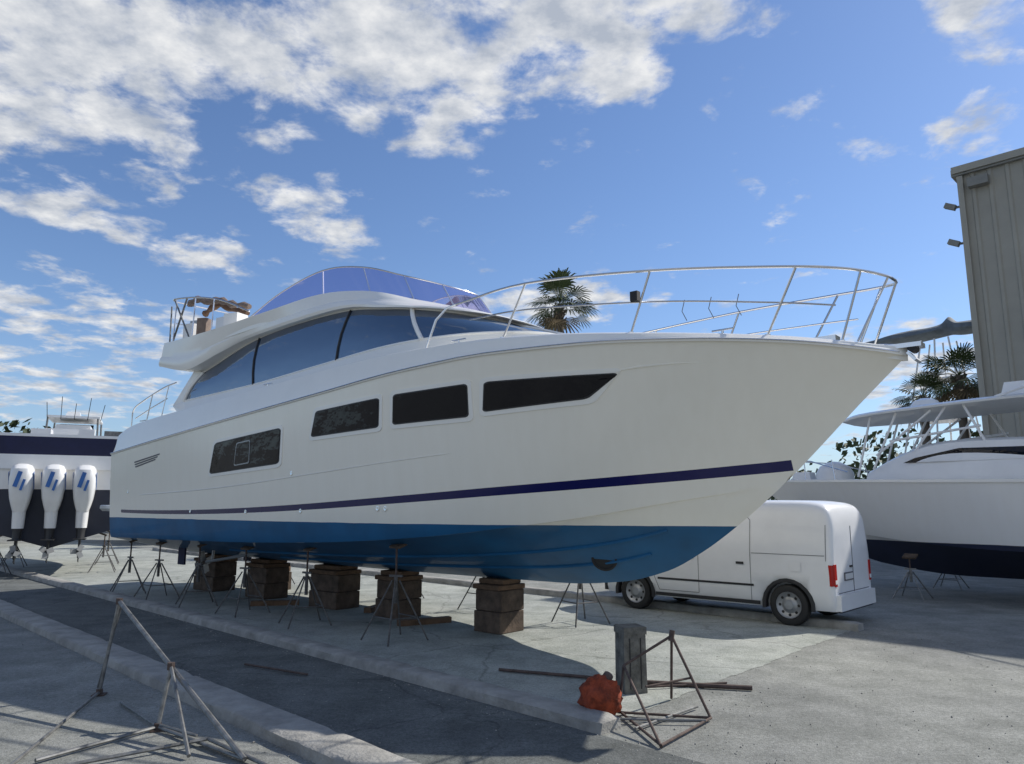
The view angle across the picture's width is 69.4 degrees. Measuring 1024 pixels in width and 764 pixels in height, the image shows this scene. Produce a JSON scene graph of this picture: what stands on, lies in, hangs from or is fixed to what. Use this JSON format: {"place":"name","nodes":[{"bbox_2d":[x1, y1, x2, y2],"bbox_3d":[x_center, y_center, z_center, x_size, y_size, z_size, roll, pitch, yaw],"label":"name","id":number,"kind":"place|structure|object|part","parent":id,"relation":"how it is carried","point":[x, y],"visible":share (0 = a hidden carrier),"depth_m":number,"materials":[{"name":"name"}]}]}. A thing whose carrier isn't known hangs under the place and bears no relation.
{"place":"outdoors","nodes":[
{"label":"outdoors","id":0,"kind":"place"},
{"bbox_2d":[0,530,1023,763],"bbox_3d":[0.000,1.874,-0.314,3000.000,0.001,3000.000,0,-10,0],"label":"ground","id":1,"kind":"structure","parent":0,"point":[927,690],"depth_m":7.36,"materials":[{"name":"concrete"}]},
{"bbox_2d":[10,598,266,763],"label":"steel trestle","id":2,"kind":"object","parent":1,"relation":"on","point":[159,726],"visible":1,"depth_m":6.11,"materials":[{"name":"grey metal"}]},
{"bbox_2d":[0,599,419,763],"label":"concrete kerb","id":3,"kind":"structure","parent":1,"relation":"on","point":[312,741],"depth_m":6.80,"materials":[{"name":"grey concrete"}]},
{"bbox_2d":[0,564,621,734],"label":"concrete kerb","id":4,"kind":"structure","parent":1,"relation":"on","point":[594,721],"depth_m":8.40,"materials":[{"name":"grey concrete"}]},
{"bbox_2d":[0,571,704,763],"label":"asphalt lane","id":5,"kind":"structure","parent":1,"relation":"on","point":[402,722],"depth_m":7.38,"materials":[{"name":"grey asphalt"}]},
{"bbox_2d":[0,535,10,575],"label":"boat stand","id":6,"kind":"object","parent":5,"relation":"on","point":[4,562],"visible":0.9,"depth_m":20.54,"materials":[{"name":"metal"}]},
{"bbox_2d":[244,663,307,675],"bbox_3d":[-2.750,3.334,8.593,1.055,0.026,0.026,-6,-11,31],"label":"steel pipe","id":7,"kind":"object","parent":5,"relation":"on","point":[272,668],"visible":1,"depth_m":8.57,"materials":[{"name":"brown metal"}]},
{"bbox_2d":[0,542,850,717],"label":"concrete slab","id":8,"kind":"structure","parent":1,"relation":"on","point":[544,644],"depth_m":11.41,"materials":[{"name":"grey concrete"}]},
{"bbox_2d":[0,545,26,566],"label":"boat stand","id":9,"kind":"object","parent":8,"relation":"on","point":[5,558],"visible":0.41,"depth_m":23.24,"materials":[{"name":"metal"}]},
{"bbox_2d":[87,533,115,572],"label":"boat stand","id":10,"kind":"object","parent":8,"relation":"on","point":[104,549],"visible":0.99,"depth_m":21.54,"materials":[{"name":"metal"}]},
{"bbox_2d":[0,396,121,563],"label":"outboard boat","id":11,"kind":"object","parent":10,"relation":"on","point":[54,486],"visible":0.83,"depth_m":20.38,"materials":[{"name":"paint"}]},
{"bbox_2d":[94,531,118,564],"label":"boat stand","id":12,"kind":"object","parent":8,"relation":"on","point":[109,543],"visible":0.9,"depth_m":24.38,"materials":[{"name":"metal"}]},
{"bbox_2d":[110,540,145,593],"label":"boat stand","id":13,"kind":"object","parent":8,"relation":"on","point":[130,557],"visible":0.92,"depth_m":16.31,"materials":[{"name":"metal"}]},
{"bbox_2d":[133,542,178,599],"bbox_3d":[-7.373,3.899,15.437,0.702,1.186,0.702,-9,-13,43],"label":"boat stand","id":14,"kind":"object","parent":8,"relation":"on","point":[159,564],"visible":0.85,"depth_m":15.41,"materials":[{"name":"metal"}]},
{"bbox_2d":[175,544,217,607],"bbox_3d":[-6.081,3.713,14.348,0.702,1.193,0.702,5,-11,-28],"label":"boat stand","id":15,"kind":"object","parent":8,"relation":"on","point":[198,564],"visible":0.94,"depth_m":14.33,"materials":[{"name":"metal"}]},
{"bbox_2d":[193,553,237,591],"bbox_3d":[-6.852,4.376,17.067,0.929,0.795,0.623,-8,-12,40],"label":"keel block","id":16,"kind":"object","parent":8,"relation":"on","point":[220,575],"depth_m":16.79,"materials":[{"name":"brown wood"}]},
{"bbox_2d":[215,546,270,617],"bbox_3d":[-4.789,3.523,13.259,0.702,1.208,0.702,-8,-12,40],"label":"boat stand","id":17,"kind":"object","parent":8,"relation":"on","point":[244,582],"visible":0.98,"depth_m":13.24,"materials":[{"name":"metal"}]},
{"bbox_2d":[245,558,289,599],"bbox_3d":[-5.180,4.144,15.655,0.827,0.787,0.621,-9,-13,43],"label":"keel block","id":18,"kind":"object","parent":8,"relation":"on","point":[270,577],"depth_m":15.41,"materials":[{"name":"brown wood"}]},
{"bbox_2d":[250,599,299,605],"bbox_3d":[-4.582,4.271,14.315,0.900,0.090,0.140,2,-10,-11],"label":"loose timber","id":19,"kind":"object","parent":8,"relation":"on","point":[269,602],"visible":1,"depth_m":14.26,"materials":[{"name":"brown wood"}]},
{"bbox_2d":[288,566,291,589],"bbox_3d":[-5.431,4.502,17.014,0.530,0.535,0.530,-8,-12,40],"label":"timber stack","id":20,"kind":"object","parent":8,"relation":"on","point":[289,582],"visible":0.14,"depth_m":17.01,"materials":[{"name":"brown wood"}]},
{"bbox_2d":[278,547,331,628],"bbox_3d":[-3.345,3.297,12.045,0.702,1.253,0.702,5,-11,-29],"label":"boat stand","id":21,"kind":"object","parent":8,"relation":"on","point":[306,577],"visible":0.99,"depth_m":12.03,"materials":[{"name":"metal"}]},
{"bbox_2d":[308,564,361,609],"bbox_3d":[-3.394,3.896,14.148,0.878,0.780,0.622,-8,-12,39],"label":"keel block","id":22,"kind":"object","parent":8,"relation":"on","point":[337,587],"depth_m":13.90,"materials":[{"name":"brown wood"}]},
{"bbox_2d":[364,605,374,612],"bbox_3d":[-2.477,4.170,13.708,0.140,0.090,0.900,-3,-10,15],"label":"loose timber","id":23,"kind":"object","parent":8,"relation":"on","point":[370,609],"visible":0.43,"depth_m":13.29,"materials":[{"name":"brown wood"}]},
{"bbox_2d":[360,544,428,646],"bbox_3d":[-1.673,2.998,10.645,0.702,1.381,0.702,9,-13,-43],"label":"boat stand","id":24,"kind":"object","parent":8,"relation":"on","point":[395,598],"visible":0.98,"depth_m":10.62,"materials":[{"name":"metal"}]},
{"bbox_2d":[100,265,924,582],"bbox_3d":[-2.053,0.713,13.518,17.170,5.915,4.406,-8,-12,40],"label":"motor yacht","id":25,"kind":"object","parent":24,"relation":"on","point":[466,435],"visible":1,"depth_m":10.08,"materials":[{"name":"paint"}]},
{"bbox_2d":[208,368,620,476],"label":"hull windows","id":26,"kind":"structure","parent":25,"relation":"in","point":[447,402],"depth_m":10.14,"materials":[{"name":"black glass"}]},
{"bbox_2d":[375,569,422,618],"bbox_3d":[-1.988,3.697,12.963,0.623,0.780,0.616,-9,-13,42],"label":"keel block","id":27,"kind":"object","parent":8,"relation":"on","point":[411,581],"depth_m":12.79,"materials":[{"name":"brown wood"}]},
{"bbox_2d":[397,616,451,626],"bbox_3d":[-1.423,3.890,12.040,0.900,0.090,0.140,5,-11,-28],"label":"loose timber","id":28,"kind":"object","parent":8,"relation":"on","point":[427,620],"visible":0.79,"depth_m":12.00,"materials":[{"name":"brown wood"}]},
{"bbox_2d":[457,576,483,608],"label":"boat stand","id":29,"kind":"object","parent":8,"relation":"on","point":[468,592],"visible":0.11,"depth_m":13.70,"materials":[{"name":"metal"}]},
{"bbox_2d":[473,577,524,634],"bbox_3d":[-0.202,3.440,11.457,0.572,0.789,0.616,-8,-13,41],"label":"keel block","id":30,"kind":"object","parent":8,"relation":"on","point":[499,606],"depth_m":11.27,"materials":[{"name":"brown wood"}]},
{"bbox_2d":[499,668,590,678],"bbox_3d":[0.425,3.293,8.346,1.235,0.036,0.036,-4,-10,21],"label":"steel pipe","id":31,"kind":"object","parent":8,"relation":"on","point":[544,673],"visible":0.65,"depth_m":8.36,"materials":[{"name":"metal"}]},
{"bbox_2d":[551,583,610,627],"bbox_3d":[1.120,3.223,12.203,0.702,1.451,0.702,6,-11,-30],"label":"boat stand","id":32,"kind":"object","parent":8,"relation":"on","point":[579,585],"visible":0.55,"depth_m":12.11,"materials":[{"name":"metal"}]},
{"bbox_2d":[577,671,622,714],"bbox_3d":[0.821,2.858,6.769,0.416,0.397,0.374,3,-10,-17],"label":"crumpled orange tarp","id":33,"kind":"object","parent":8,"relation":"on","point":[603,692],"visible":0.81,"depth_m":6.67,"materials":[{"name":"fabric"}]},
{"bbox_2d":[614,623,647,694],"bbox_3d":[1.240,2.885,7.730,0.272,0.660,0.262,2,-10,-14],"label":"weathered bollard post","id":34,"kind":"object","parent":8,"relation":"on","point":[630,641],"visible":0.99,"depth_m":7.63,"materials":[{"name":"grey"}]},
{"bbox_2d":[647,682,726,687],"bbox_3d":[1.825,3.206,7.828,0.971,0.024,0.024,2,-10,-12],"label":"steel pipe","id":35,"kind":"object","parent":8,"relation":"on","point":[674,685],"visible":0.65,"depth_m":7.80,"materials":[{"name":"grey metal"}]},
{"bbox_2d":[647,680,751,690],"bbox_3d":[1.950,3.206,7.828,1.130,0.050,0.050,-2,-10,13],"label":"steel pipe","id":36,"kind":"object","parent":8,"relation":"on","point":[722,686],"visible":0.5,"depth_m":7.78,"materials":[{"name":"brown metal"}]},
{"bbox_2d":[605,500,875,625],"bbox_3d":[3.952,3.205,13.683,4.630,2.004,2.200,-9,-13,42],"label":"cargo van","id":37,"kind":"object","parent":8,"relation":"on","point":[793,562],"visible":0.85,"depth_m":12.25,"materials":[{"name":"paint"}]},
{"bbox_2d":[0,418,982,499],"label":"tree line","id":38,"kind":"object","parent":1,"relation":"on","point":[869,466],"visible":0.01,"depth_m":50.62,"materials":[{"name":"green plant"}]},
{"bbox_2d":[152,548,863,631],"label":"concrete kerb","id":39,"kind":"structure","parent":1,"relation":"on","point":[810,621],"depth_m":13.81,"materials":[{"name":"grey concrete"}]},
{"bbox_2d":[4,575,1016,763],"bbox_3d":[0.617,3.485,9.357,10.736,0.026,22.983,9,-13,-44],"label":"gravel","id":40,"kind":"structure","parent":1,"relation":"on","point":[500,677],"depth_m":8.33,"materials":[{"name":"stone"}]},
{"bbox_2d":[526,267,597,332],"bbox_3d":[2.239,1.079,34.222,3.492,12.967,3.961,2,-10,-10],"label":"palm tree","id":41,"kind":"object","parent":1,"relation":"on","point":[557,322],"visible":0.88,"depth_m":34.56,"materials":[{"name":"green plant"}]},
{"bbox_2d":[618,630,711,747],"bbox_3d":[1.327,2.670,6.695,0.778,0.727,1.446,-7,-12,38],"label":"rusty jack stand","id":42,"kind":"object","parent":1,"relation":"on","point":[700,719],"visible":0.98,"depth_m":6.68,"materials":[{"name":"metal"}]},
{"bbox_2d":[892,553,932,600],"bbox_3d":[8.278,4.030,15.358,0.616,0.902,0.616,-9,-13,44],"label":"boat stand","id":43,"kind":"object","parent":1,"relation":"on","point":[910,573],"visible":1,"depth_m":15.35,"materials":[{"name":"metal"}]},
{"bbox_2d":[891,368,949,444],"bbox_3d":[17.860,3.291,31.817,2.788,7.812,2.528,0,-10,0],"label":"palm tree","id":44,"kind":"object","parent":1,"relation":"on","point":[923,383],"visible":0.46,"depth_m":32.10,"materials":[{"name":"green plant"}]},
{"bbox_2d":[865,317,979,455],"bbox_3d":[20.311,2.226,37.029,11.000,10.632,3.859,-9,-13,44],"label":"tower boat","id":45,"kind":"object","parent":1,"relation":"on","point":[948,326],"visible":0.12,"depth_m":36.52,"materials":[{"name":"paint"}]},
{"bbox_2d":[915,342,978,438],"bbox_3d":[18.670,2.623,30.599,3.249,8.726,3.199,0,-10,0],"label":"palm tree","id":46,"kind":"object","parent":1,"relation":"on","point":[961,389],"visible":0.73,"depth_m":30.78,"materials":[{"name":"green plant"}]},
{"bbox_2d":[933,573,968,589],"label":"boat stand","id":47,"kind":"object","parent":1,"relation":"on","point":[942,579],"visible":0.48,"depth_m":17.18,"materials":[{"name":"metal"}]},
{"bbox_2d":[0,0,1023,499],"label":"sky","id":48,"kind":"structure","parent":0,"point":[154,153],"materials":[{"name":"blue"}]},
{"bbox_2d":[943,147,1023,437],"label":"metal warehouse","id":49,"kind":"structure","parent":0,"point":[991,196],"depth_m":22.36,"materials":[{"name":"grey metal"}]},
{"bbox_2d":[943,147,1023,437],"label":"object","id":50,"kind":"structure","parent":49,"relation":"in","point":[956,172],"depth_m":22.75,"materials":[{"name":"metal"}]},
{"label":"boat stand","id":51,"kind":"object","parent":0,"visible":0},
{"bbox_2d":[772,380,1023,578],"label":"sport fishing boat","id":52,"kind":"object","parent":51,"relation":"on","point":[953,507],"visible":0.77,"depth_m":15.37,"materials":[{"name":"paint"}]},
{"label":"cabin windows","id":53,"kind":"part","parent":52,"relation":"part of","materials":[{"name":"black glass"}]}
]}

